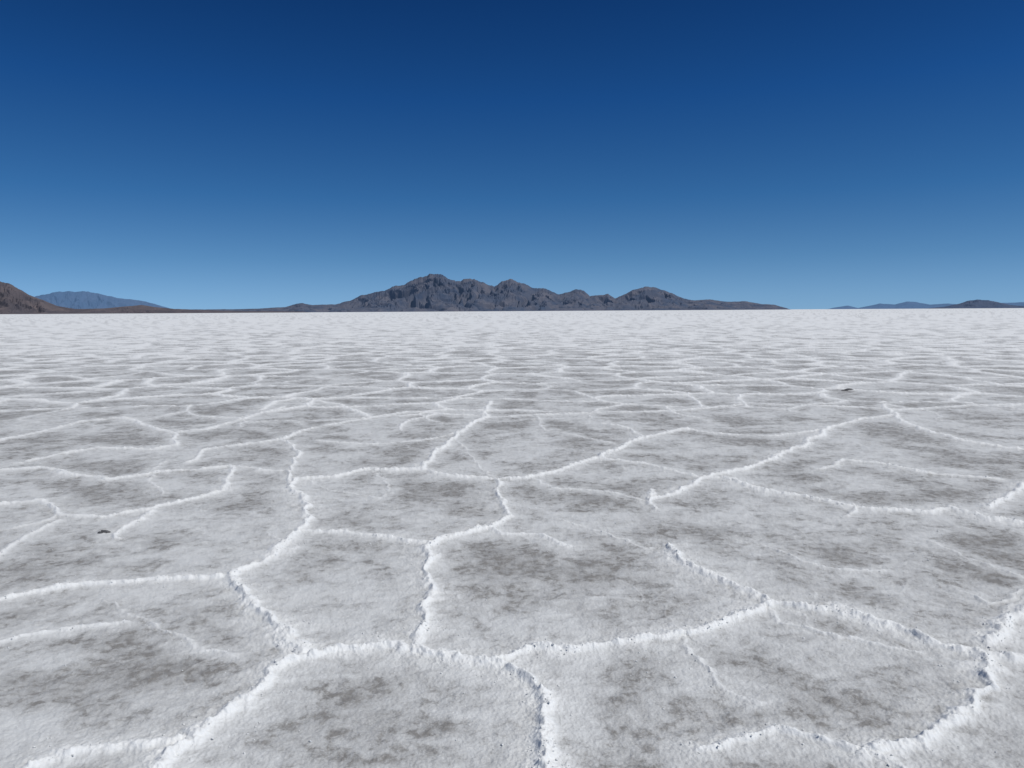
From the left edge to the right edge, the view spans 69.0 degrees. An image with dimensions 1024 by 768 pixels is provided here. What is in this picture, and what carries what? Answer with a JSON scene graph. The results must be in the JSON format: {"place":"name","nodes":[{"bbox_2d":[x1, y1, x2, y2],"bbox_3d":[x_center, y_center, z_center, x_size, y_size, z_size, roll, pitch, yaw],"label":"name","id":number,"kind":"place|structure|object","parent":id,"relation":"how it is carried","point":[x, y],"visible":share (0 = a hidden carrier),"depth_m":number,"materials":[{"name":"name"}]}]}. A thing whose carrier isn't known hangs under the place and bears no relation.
{"place":"outdoors","nodes":[
{"label":"outdoors","id":0,"kind":"place"},
{"bbox_2d":[35,291,166,308],"bbox_3d":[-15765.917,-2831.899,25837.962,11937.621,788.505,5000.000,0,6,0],"label":"distant mountain range","id":1,"kind":"structure","parent":0,"point":[79,300],"depth_m":25396.55,"materials":[{"name":"grey stone"}]},
{"bbox_2d":[0,281,302,313],"bbox_3d":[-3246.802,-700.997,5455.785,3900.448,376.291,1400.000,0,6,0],"label":"foothill","id":2,"kind":"structure","parent":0,"point":[14,300],"depth_m":5199.86,"materials":[{"name":"stone"}]},
{"bbox_2d":[189,274,791,311],"bbox_3d":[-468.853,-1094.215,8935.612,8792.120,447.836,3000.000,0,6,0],"label":"mountain range","id":3,"kind":"structure","parent":0,"point":[435,293],"depth_m":8193.08,"materials":[{"name":"grey stone"}]},
{"bbox_2d":[0,308,1023,767],"bbox_3d":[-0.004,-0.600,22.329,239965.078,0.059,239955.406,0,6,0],"label":"salt flat ground","id":4,"kind":"structure","parent":0,"point":[522,398],"depth_m":5.23,"materials":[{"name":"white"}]},
{"bbox_2d":[98,530,110,533],"bbox_3d":[-2.978,1.083,5.451,0.092,0.026,0.065,0,6,0],"label":"stone","id":5,"kind":"object","parent":4,"relation":"on","point":[103,531],"visible":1,"depth_m":5.44,"materials":[{"name":"grey stone"}]},
{"bbox_2d":[0,0,1023,309],"label":"sky","id":6,"kind":"structure","parent":0,"point":[173,154],"materials":[{"name":"blue"}]},
{"bbox_2d":[830,301,1023,308],"bbox_3d":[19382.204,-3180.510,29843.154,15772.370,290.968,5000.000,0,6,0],"label":"distant mountain range","id":7,"kind":"structure","parent":0,"point":[910,305],"depth_m":29058.24,"materials":[{"name":"grey stone"}]},
{"bbox_2d":[927,299,1023,308],"bbox_3d":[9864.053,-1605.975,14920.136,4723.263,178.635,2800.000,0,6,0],"label":"desert hill","id":8,"kind":"structure","parent":0,"point":[977,303],"depth_m":14501.73,"materials":[{"name":"stone"}]}
]}

